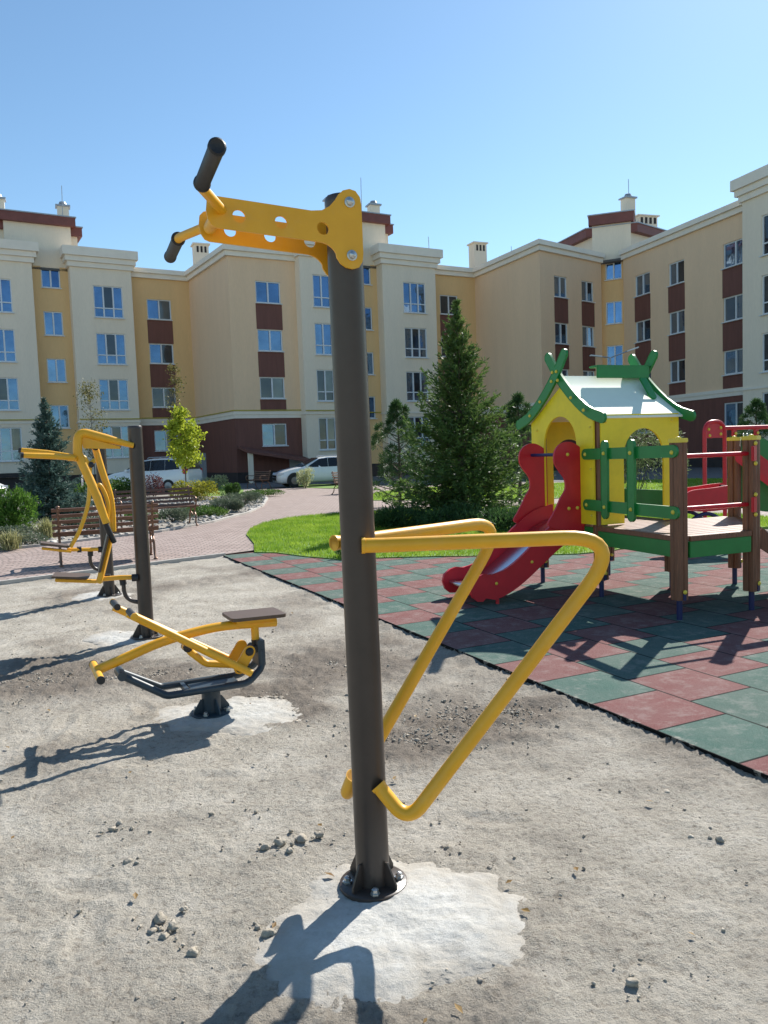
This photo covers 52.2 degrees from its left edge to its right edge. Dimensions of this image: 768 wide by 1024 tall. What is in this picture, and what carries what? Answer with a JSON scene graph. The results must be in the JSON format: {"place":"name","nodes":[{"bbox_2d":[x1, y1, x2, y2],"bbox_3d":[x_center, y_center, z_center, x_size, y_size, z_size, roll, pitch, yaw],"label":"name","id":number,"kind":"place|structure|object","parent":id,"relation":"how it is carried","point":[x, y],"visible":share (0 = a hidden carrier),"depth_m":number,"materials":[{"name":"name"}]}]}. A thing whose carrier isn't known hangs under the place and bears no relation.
{"place":"outdoors","nodes":[
{"label":"outdoors","id":0,"kind":"place"},
{"bbox_2d":[0,488,264,546],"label":"planting bed","id":1,"kind":"object","parent":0,"point":[160,526],"visible":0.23,"depth_m":19.51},
{"bbox_2d":[0,529,28,550],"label":"ornamental grass","id":2,"kind":"object","parent":1,"relation":"on","point":[9,541],"depth_m":13.99,"materials":[{"name":"plant"}]},
{"bbox_2d":[0,525,38,535],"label":"ground cover plant","id":3,"kind":"object","parent":1,"relation":"on","point":[25,529],"visible":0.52,"depth_m":16.14,"materials":[{"name":"green plant"}]},
{"bbox_2d":[0,485,44,531],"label":"juniper bush","id":4,"kind":"object","parent":1,"relation":"on","point":[10,514],"visible":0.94,"depth_m":17.51,"materials":[{"name":"green plant"}]},
{"bbox_2d":[17,532,51,543],"bbox_3d":[-6.696,0.501,14.745,0.779,0.309,0.592,-1,4,18],"label":"ground cover plant","id":5,"kind":"object","parent":1,"relation":"on","point":[28,537],"visible":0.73,"depth_m":14.66,"materials":[{"name":"green plant"}]},
{"bbox_2d":[31,517,60,537],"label":"ornamental grass","id":6,"kind":"object","parent":1,"relation":"on","point":[45,528],"depth_m":15.81,"materials":[{"name":"plant"}]},
{"bbox_2d":[14,396,93,519],"bbox_3d":[-9.054,-1.349,21.310,2.159,3.583,2.446,-2,4,0],"label":"spruce tree","id":7,"kind":"object","parent":1,"relation":"on","point":[44,484],"visible":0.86,"depth_m":21.07,"materials":[{"name":"green plant"}]},
{"bbox_2d":[71,382,111,481],"bbox_3d":[-13.319,-3.413,35.946,1.730,5.512,1.849,-5,5,-33],"label":"young tree","id":8,"kind":"object","parent":1,"relation":"on","point":[88,396],"visible":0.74,"depth_m":35.75,"materials":[{"name":"green plant"}]},
{"bbox_2d":[109,476,130,498],"bbox_3d":[-10.391,-0.905,30.742,1.913,1.035,1.134,-1,4,21],"label":"leafy shrub","id":9,"kind":"object","parent":1,"relation":"on","point":[123,486],"visible":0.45,"depth_m":30.51,"materials":[{"name":"green plant"}]},
{"bbox_2d":[145,472,163,496],"bbox_3d":[-10.026,-1.190,33.955,1.026,1.099,0.734,-4,5,-21],"label":"barberry shrub","id":10,"kind":"object","parent":1,"relation":"on","point":[155,482],"visible":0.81,"depth_m":33.94,"materials":[{"name":"red plant"}]},
{"bbox_2d":[162,363,186,447],"bbox_3d":[-10.023,-4.044,37.870,1.283,6.246,1.192,0,5,27],"label":"young tree","id":11,"kind":"object","parent":1,"relation":"on","point":[174,381],"visible":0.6,"depth_m":37.66,"materials":[{"name":"green plant"}]},
{"bbox_2d":[155,507,194,521],"bbox_3d":[-5.053,0.056,19.065,0.986,0.440,0.720,-2,4,0],"label":"mound plant","id":12,"kind":"object","parent":1,"relation":"on","point":[177,513],"visible":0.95,"depth_m":19.02,"materials":[{"name":"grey plant"}]},
{"bbox_2d":[162,403,207,481],"bbox_3d":[-8.299,-2.573,32.591,1.799,3.963,1.707,-2,4,0],"label":"maple tree","id":13,"kind":"object","parent":1,"relation":"on","point":[185,457],"visible":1,"depth_m":32.33,"materials":[{"name":"green plant"}]},
{"bbox_2d":[170,480,219,499],"bbox_3d":[-6.937,-0.791,28.785,1.874,0.843,1.148,-2,4,0],"label":"golden shrub","id":14,"kind":"object","parent":1,"relation":"on","point":[198,492],"visible":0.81,"depth_m":28.68,"materials":[{"name":"yellow plant"}]},
{"bbox_2d":[186,506,229,516],"bbox_3d":[-4.629,-0.017,20.498,1.273,0.350,0.848,-2,4,0],"label":"ground cover plant","id":15,"kind":"object","parent":1,"relation":"on","point":[202,511],"visible":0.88,"depth_m":20.34,"materials":[{"name":"green plant"}]},
{"bbox_2d":[201,474,230,488],"bbox_3d":[-8.265,-1.450,38.489,1.427,0.829,1.021,-4,5,-24],"label":"pale shrub","id":16,"kind":"object","parent":1,"relation":"on","point":[215,479],"visible":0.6,"depth_m":38.53,"materials":[{"name":"green plant"}]},
{"bbox_2d":[208,496,244,511],"bbox_3d":[-4.382,-0.201,21.725,1.114,0.515,0.872,-2,4,0],"label":"lavender mound","id":17,"kind":"object","parent":1,"relation":"on","point":[234,504],"visible":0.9,"depth_m":21.58,"materials":[{"name":"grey plant"}]},
{"bbox_2d":[220,482,240,499],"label":"box shrub","id":18,"kind":"object","parent":1,"relation":"on","point":[229,488],"visible":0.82,"depth_m":26.30,"materials":[{"name":"green plant"}]},
{"bbox_2d":[220,491,263,504],"bbox_3d":[-4.471,-0.432,24.785,1.182,0.534,1.144,2,6,42],"label":"lavender mound","id":19,"kind":"object","parent":1,"relation":"on","point":[252,497],"visible":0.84,"depth_m":24.76,"materials":[{"name":"grey plant"}]},
{"bbox_2d":[290,484,337,488],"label":"lawn","id":20,"kind":"structure","parent":0,"point":[327,486],"depth_m":38.73,"materials":[{"name":"plant"}]},
{"bbox_2d":[296,467,314,487],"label":"pale shrub","id":21,"kind":"object","parent":20,"relation":"on","point":[307,475],"visible":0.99,"depth_m":37.34,"materials":[{"name":"green plant"}]},
{"bbox_2d":[8,467,727,497],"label":"road","id":22,"kind":"structure","parent":0,"point":[713,472],"depth_m":41.16,"materials":[{"name":"grey asphalt"}]},
{"bbox_2d":[108,456,202,491],"bbox_3d":[-11.364,-1.822,38.537,4.582,1.737,2.160,-1,4,13],"label":"parked car","id":23,"kind":"object","parent":22,"relation":"on","point":[168,472],"visible":0.3,"depth_m":37.53,"materials":[{"name":"white paint"}]},
{"bbox_2d":[245,470,271,488],"bbox_3d":[-6.210,-1.595,38.858,0.703,0.905,1.600,-5,5,-38],"label":"park bench","id":24,"kind":"object","parent":22,"relation":"on","point":[262,479],"visible":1,"depth_m":38.92,"materials":[{"name":"wood"}]},
{"bbox_2d":[272,455,337,486],"bbox_3d":[-3.365,-2.114,39.949,4.572,1.527,2.160,-4,4,-20],"label":"parked car","id":25,"kind":"object","parent":22,"relation":"on","point":[324,467],"visible":0.6,"depth_m":39.12,"materials":[{"name":"white paint"}]},
{"bbox_2d":[0,529,767,1023],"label":"sandy ground","id":26,"kind":"structure","parent":0,"point":[592,923],"depth_m":3.15,"materials":[{"name":"grey sand"}]},
{"bbox_2d":[71,591,133,600],"bbox_3d":[-3.225,0.956,9.038,0.797,0.035,0.798,-2,4,0],"label":"concrete footing","id":27,"kind":"object","parent":26,"relation":"on","point":[90,596],"visible":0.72,"depth_m":8.86,"materials":[{"name":"grey concrete"}]},
{"bbox_2d":[40,449,121,596],"bbox_3d":[-3.407,0.129,8.742,0.846,1.695,0.309,-5,5,-31],"label":"chest press machine","id":28,"kind":"object","parent":27,"relation":"on","point":[109,589],"visible":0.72,"depth_m":8.82,"materials":[{"name":"paint"}]},
{"bbox_2d":[0,553,225,584],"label":"path kerb","id":29,"kind":"structure","parent":26,"relation":"on","point":[48,576],"depth_m":11.18,"materials":[{"name":"concrete"}]},
{"bbox_2d":[81,630,163,646],"bbox_3d":[-2.234,1.087,6.786,0.851,0.036,0.742,-2,4,0],"label":"concrete footing","id":30,"kind":"object","parent":26,"relation":"on","point":[114,638],"visible":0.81,"depth_m":6.71,"materials":[{"name":"grey concrete"}]},
{"bbox_2d":[18,425,162,639],"bbox_3d":[-2.454,0.194,6.575,1.044,1.813,0.442,-5,5,-30],"label":"pull down machine","id":31,"kind":"object","parent":30,"relation":"on","point":[95,441],"visible":0.96,"depth_m":6.58,"materials":[{"name":"paint"}]},
{"bbox_2d":[151,696,301,735],"bbox_3d":[-0.928,1.191,4.653,1.036,0.042,0.799,-2,4,0],"label":"concrete footing","id":32,"kind":"object","parent":26,"relation":"on","point":[243,717],"visible":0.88,"depth_m":4.55,"materials":[{"name":"grey concrete"}]},
{"bbox_2d":[89,599,285,718],"bbox_3d":[-1.121,0.849,4.582,1.100,0.698,0.556,-4,5,-26],"label":"rowing machine","id":33,"kind":"object","parent":32,"relation":"on","point":[213,703],"visible":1,"depth_m":4.58,"materials":[{"name":"yellow metal"}]},
{"bbox_2d":[6,612,695,1022],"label":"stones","id":34,"kind":"object","parent":26,"relation":"on","point":[332,874],"visible":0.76,"depth_m":2.70,"materials":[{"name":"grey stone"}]},
{"bbox_2d":[0,581,752,1022],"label":"soil clods","id":35,"kind":"object","parent":26,"relation":"on","point":[448,711],"visible":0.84,"depth_m":4.33,"materials":[{"name":"grey soil"}]},
{"bbox_2d":[64,808,724,997],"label":"soil clods","id":36,"kind":"object","parent":26,"relation":"on","point":[161,918],"visible":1,"depth_m":2.60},
{"bbox_2d":[251,859,540,1012],"bbox_3d":[0.050,1.315,2.518,0.999,0.037,0.855,-2,4,0],"label":"concrete footing","id":37,"kind":"object","parent":26,"relation":"on","point":[422,929],"visible":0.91,"depth_m":2.42,"materials":[{"name":"white concrete"}]},
{"bbox_2d":[164,137,609,902],"bbox_3d":[0.016,0.125,2.687,1.260,2.339,1.076,-4,4,-21],"label":"pull up station","id":38,"kind":"object","parent":37,"relation":"on","point":[332,231],"visible":1,"depth_m":2.58,"materials":[{"name":"paint"}]},
{"bbox_2d":[223,549,767,779],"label":"rubber tile surface","id":39,"kind":"object","parent":26,"relation":"on","point":[629,648],"visible":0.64,"depth_m":6.20,"materials":[{"name":"rubber"}]},
{"bbox_2d":[687,483,727,518],"bbox_3d":[4.300,0.063,10.639,1.094,0.861,0.491,-3,4,-12],"label":"rocking boat","id":40,"kind":"object","parent":39,"relation":"on","point":[711,494],"visible":0.34,"depth_m":10.40,"materials":[{"name":"red plastic"}]},
{"bbox_2d":[0,481,767,579],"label":"path","id":41,"kind":"structure","parent":0,"point":[227,536],"depth_m":14.49,"materials":[{"name":"brick"}]},
{"bbox_2d":[51,501,158,566],"bbox_3d":[-4.242,0.308,11.981,1.517,0.905,0.703,-4,5,-23],"label":"park bench","id":42,"kind":"object","parent":41,"relation":"on","point":[58,522],"visible":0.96,"depth_m":11.72,"materials":[{"name":"wood"}]},
{"bbox_2d":[0,495,266,545],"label":"bed stones","id":43,"kind":"object","parent":41,"relation":"on","point":[212,517],"visible":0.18,"depth_m":19.94,"materials":[{"name":"grey stone"}]},
{"bbox_2d":[0,488,267,550],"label":"bed edging","id":44,"kind":"object","parent":41,"relation":"on","point":[155,531],"visible":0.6,"depth_m":16.93,"materials":[{"name":"concrete"}]},
{"bbox_2d":[112,486,199,527],"bbox_3d":[-5.061,-0.091,17.409,1.800,0.905,0.702,-5,5,-30],"label":"park bench","id":45,"kind":"object","parent":41,"relation":"on","point":[176,505],"visible":0.78,"depth_m":17.60,"materials":[{"name":"wood"}]},
{"bbox_2d":[0,0,767,270],"label":"sky","id":46,"kind":"structure","parent":0,"point":[504,124],"materials":[{"name":"blue"}]},
{"bbox_2d":[246,503,767,559],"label":"lawn","id":47,"kind":"structure","parent":0,"point":[455,555],"depth_m":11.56,"materials":[{"name":"plant"}]},
{"bbox_2d":[371,398,427,504],"bbox_3d":[0.487,-1.676,22.019,2.189,3.082,1.991,-6,6,-42],"label":"pine tree","id":48,"kind":"object","parent":47,"relation":"on","point":[395,408],"visible":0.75,"depth_m":21.80,"materials":[{"name":"green plant"}]},
{"bbox_2d":[374,502,434,527],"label":"juniper","id":49,"kind":"object","parent":47,"relation":"on","point":[390,516],"visible":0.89,"depth_m":15.25,"materials":[{"name":"green plant"}]},
{"bbox_2d":[415,501,484,524],"bbox_3d":[1.346,0.043,15.137,1.507,0.577,0.990,-2,4,0],"label":"juniper","id":50,"kind":"object","parent":47,"relation":"on","point":[457,512],"visible":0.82,"depth_m":15.03,"materials":[{"name":"green plant"}]},
{"bbox_2d":[373,297,531,521],"bbox_3d":[1.504,-2.001,16.662,3.581,5.035,3.566,-1,4,18],"label":"spruce tree","id":51,"kind":"object","parent":47,"relation":"on","point":[476,457],"visible":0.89,"depth_m":16.35,"materials":[{"name":"green plant"}]},
{"bbox_2d":[480,505,519,531],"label":"juniper","id":52,"kind":"object","parent":47,"relation":"on","point":[500,518],"visible":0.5,"depth_m":13.99,"materials":[{"name":"green plant"}]},
{"bbox_2d":[491,391,555,504],"bbox_3d":[3.555,-1.697,20.845,2.035,3.073,1.945,-1,4,15],"label":"pine tree","id":53,"kind":"object","parent":47,"relation":"on","point":[517,398],"visible":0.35,"depth_m":20.70,"materials":[{"name":"green plant"}]},
{"bbox_2d":[702,420,767,517],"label":"climbing frame","id":54,"kind":"object","parent":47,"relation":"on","point":[715,428],"visible":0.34,"depth_m":12.59,"materials":[{"name":"metal"}]},
{"bbox_2d":[373,477,727,500],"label":"lawn","id":55,"kind":"structure","parent":0,"point":[560,489],"depth_m":27.55,"materials":[{"name":"plant"}]},
{"bbox_2d":[624,428,683,488],"bbox_3d":[7.282,-1.676,22.395,2.887,2.559,1.853,-2,4,0],"label":"willow bush","id":56,"kind":"object","parent":55,"relation":"on","point":[642,461],"visible":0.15,"depth_m":22.49,"materials":[{"name":"green plant"}]},
{"bbox_2d":[727,398,767,473],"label":"pine tree","id":57,"kind":"object","parent":55,"relation":"on","point":[758,415],"visible":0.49,"depth_m":23.85,"materials":[{"name":"green plant"}]},
{"bbox_2d":[442,348,767,619],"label":"play tower","id":58,"kind":"structure","parent":0,"point":[603,414],"depth_m":7.63,"materials":[{"name":"multicoloured paint"}]},
{"label":"ground","id":59,"kind":"structure","parent":0,"visible":0},
{"bbox_2d":[0,164,767,491],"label":"apartment building","id":60,"kind":"structure","parent":59,"relation":"on","point":[240,336],"depth_m":50.29,"materials":[{"name":"painted render"},{"name":"white pvc"},{"name":"glass"}]},
{"bbox_2d":[0,278,13,313],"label":"window","id":61,"kind":"structure","parent":60,"relation":"in","point":[6,305],"depth_m":47.98,"materials":[{"name":"blue glass"}]},
{"bbox_2d":[0,329,17,362],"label":"window","id":62,"kind":"structure","parent":60,"relation":"in","point":[7,336],"depth_m":48.15,"materials":[{"name":"blue glass"}]},
{"bbox_2d":[0,377,20,410],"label":"window","id":63,"kind":"structure","parent":60,"relation":"in","point":[9,391],"depth_m":48.30,"materials":[{"name":"blue glass"}]},
{"bbox_2d":[0,427,23,461],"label":"window","id":64,"kind":"structure","parent":60,"relation":"in","point":[10,437],"depth_m":48.45,"materials":[{"name":"blue glass"}]},
{"bbox_2d":[41,270,61,288],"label":"window","id":65,"kind":"structure","parent":60,"relation":"in","point":[49,279],"depth_m":49.89,"materials":[{"name":"blue glass"}]},
{"bbox_2d":[43,311,64,336],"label":"window","id":66,"kind":"structure","parent":60,"relation":"in","point":[53,321],"depth_m":50.10,"materials":[{"name":"blue glass"}]},
{"bbox_2d":[47,358,67,382],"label":"window","id":67,"kind":"structure","parent":60,"relation":"in","point":[56,368],"depth_m":50.32,"materials":[{"name":"blue glass"}]},
{"bbox_2d":[50,405,70,428],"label":"window","id":68,"kind":"structure","parent":60,"relation":"in","point":[59,411],"depth_m":50.62,"materials":[{"name":"blue glass"}]},
{"bbox_2d":[93,285,124,318],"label":"window","id":69,"kind":"structure","parent":60,"relation":"in","point":[108,300],"depth_m":50.98,"materials":[{"name":"blue glass"}]},
{"bbox_2d":[96,333,127,365],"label":"window","id":70,"kind":"structure","parent":60,"relation":"in","point":[111,348],"depth_m":51.19,"materials":[{"name":"blue glass"}]},
{"bbox_2d":[99,379,130,410],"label":"window","id":71,"kind":"structure","parent":60,"relation":"in","point":[116,397],"depth_m":51.41,"materials":[{"name":"blue glass"}]},
{"bbox_2d":[102,426,128,458],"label":"window","id":72,"kind":"structure","parent":60,"relation":"in","point":[120,432],"depth_m":51.67,"materials":[{"name":"glass"}]},
{"bbox_2d":[147,299,172,320],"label":"window","id":73,"kind":"structure","parent":60,"relation":"in","point":[156,309],"depth_m":53.38,"materials":[{"name":"blue glass"}]},
{"bbox_2d":[149,343,174,364],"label":"window","id":74,"kind":"structure","parent":60,"relation":"in","point":[159,353],"depth_m":53.61,"materials":[{"name":"blue glass"}]},
{"bbox_2d":[152,387,175,407],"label":"window","id":75,"kind":"structure","parent":60,"relation":"in","point":[159,399],"depth_m":53.76,"materials":[{"name":"grey glass"}]},
{"bbox_2d":[154,430,177,451],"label":"window","id":76,"kind":"structure","parent":60,"relation":"in","point":[161,445],"depth_m":53.90,"materials":[{"name":"blue glass"}]},
{"bbox_2d":[255,281,282,304],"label":"window","id":77,"kind":"structure","parent":60,"relation":"in","point":[266,292],"depth_m":49.13,"materials":[{"name":"blue glass"}]},
{"bbox_2d":[257,329,284,351],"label":"window","id":78,"kind":"structure","parent":60,"relation":"in","point":[268,340],"depth_m":49.35,"materials":[{"name":"blue glass"}]},
{"bbox_2d":[260,377,284,398],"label":"window","id":79,"kind":"structure","parent":60,"relation":"in","point":[270,387],"depth_m":49.58,"materials":[{"name":"grey glass"}]},
{"bbox_2d":[262,423,288,446],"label":"window","id":80,"kind":"structure","parent":60,"relation":"in","point":[274,435],"depth_m":49.78,"materials":[{"name":"glass"}]},
{"bbox_2d":[312,274,329,307],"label":"window","id":81,"kind":"structure","parent":60,"relation":"in","point":[320,282],"depth_m":49.99,"materials":[{"name":"blue glass"}]},
{"bbox_2d":[314,323,331,355],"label":"window","id":82,"kind":"structure","parent":60,"relation":"in","point":[323,345],"depth_m":50.22,"materials":[{"name":"blue glass"}]},
{"bbox_2d":[316,370,333,401],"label":"window","id":83,"kind":"structure","parent":60,"relation":"in","point":[325,388],"depth_m":50.43,"materials":[{"name":"grey glass"}]},
{"bbox_2d":[319,418,335,450],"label":"window","id":84,"kind":"structure","parent":60,"relation":"in","point":[327,431],"depth_m":50.67,"materials":[{"name":"grey glass"}]},
{"bbox_2d":[403,282,427,313],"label":"window","id":85,"kind":"structure","parent":60,"relation":"in","point":[413,293],"depth_m":53.31,"materials":[{"name":"blue glass"}]},
{"bbox_2d":[405,328,428,358],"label":"window","id":86,"kind":"structure","parent":60,"relation":"in","point":[415,338],"depth_m":53.53,"materials":[{"name":"grey glass"}]},
{"bbox_2d":[406,372,428,401],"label":"window","id":87,"kind":"structure","parent":60,"relation":"in","point":[414,380],"depth_m":53.64,"materials":[{"name":"glass"}]},
{"bbox_2d":[408,417,429,447],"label":"window","id":88,"kind":"structure","parent":60,"relation":"in","point":[415,419],"depth_m":53.96,"materials":[{"name":"grey glass"}]},
{"bbox_2d":[440,295,456,314],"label":"window","id":89,"kind":"structure","parent":60,"relation":"in","point":[445,300],"depth_m":55.48,"materials":[{"name":"black glass"}]},
{"bbox_2d":[554,275,568,298],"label":"window","id":90,"kind":"structure","parent":60,"relation":"in","point":[559,282],"depth_m":50.75,"materials":[{"name":"grey glass"}]},
{"bbox_2d":[555,322,569,344],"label":"window","id":91,"kind":"structure","parent":60,"relation":"in","point":[560,328],"depth_m":50.98,"materials":[{"name":"grey glass"}]},
{"bbox_2d":[582,281,595,302],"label":"window","id":92,"kind":"structure","parent":60,"relation":"in","point":[587,287],"depth_m":52.59,"materials":[{"name":"grey glass"}]},
{"bbox_2d":[582,326,596,347],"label":"window","id":93,"kind":"structure","parent":60,"relation":"in","point":[587,332],"depth_m":52.77,"materials":[{"name":"grey glass"}]},
{"bbox_2d":[604,262,622,280],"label":"window","id":94,"kind":"structure","parent":60,"relation":"in","point":[613,271],"depth_m":53.47,"materials":[{"name":"blue glass"}]},
{"bbox_2d":[606,301,622,324],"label":"window","id":95,"kind":"structure","parent":60,"relation":"in","point":[613,310],"depth_m":53.71,"materials":[{"name":"blue glass"}]},
{"bbox_2d":[607,345,622,364],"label":"window","id":96,"kind":"structure","parent":60,"relation":"in","point":[616,349],"depth_m":53.88,"materials":[{"name":"blue glass"}]},
{"bbox_2d":[633,272,649,297],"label":"window","id":97,"kind":"structure","parent":60,"relation":"in","point":[643,280],"depth_m":50.88,"materials":[{"name":"grey glass"}]},
{"bbox_2d":[634,319,649,343],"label":"window","id":98,"kind":"structure","parent":60,"relation":"in","point":[642,327],"depth_m":51.13,"materials":[{"name":"grey glass"}]},
{"bbox_2d":[666,259,683,287],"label":"window","id":99,"kind":"structure","parent":60,"relation":"in","point":[676,270],"depth_m":47.81,"materials":[{"name":"grey glass"}]},
{"bbox_2d":[667,309,684,335],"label":"window","id":100,"kind":"structure","parent":60,"relation":"in","point":[677,319],"depth_m":48.02,"materials":[{"name":"grey glass"}]},
{"bbox_2d":[668,359,685,383],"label":"window","id":101,"kind":"structure","parent":60,"relation":"in","point":[677,367],"depth_m":48.25,"materials":[{"name":"grey glass"}]},
{"bbox_2d":[721,238,741,269],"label":"window","id":102,"kind":"structure","parent":60,"relation":"in","point":[732,250],"depth_m":43.56,"materials":[{"name":"grey glass"}]},
{"bbox_2d":[721,293,742,323],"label":"window","id":103,"kind":"structure","parent":60,"relation":"in","point":[733,305],"depth_m":43.74,"materials":[{"name":"grey glass"}]},
{"bbox_2d":[722,348,742,375],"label":"window","id":104,"kind":"structure","parent":60,"relation":"in","point":[733,359],"depth_m":43.98,"materials":[{"name":"grey glass"}]},
{"bbox_2d":[725,401,742,425],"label":"window","id":105,"kind":"structure","parent":60,"relation":"in","point":[733,410],"depth_m":44.25,"materials":[{"name":"glass"}]},
{"bbox_2d":[759,214,767,256],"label":"window","id":106,"kind":"structure","parent":60,"relation":"in","point":[764,218],"depth_m":40.37,"materials":[{"name":"white plastic"}]},
{"bbox_2d":[759,274,767,315],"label":"window","id":107,"kind":"structure","parent":60,"relation":"in","point":[765,278],"depth_m":40.58,"materials":[{"name":"white plastic"}]},
{"bbox_2d":[760,333,767,372],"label":"window","id":108,"kind":"structure","parent":60,"relation":"in","point":[765,335],"depth_m":40.80,"materials":[{"name":"grey glass"}]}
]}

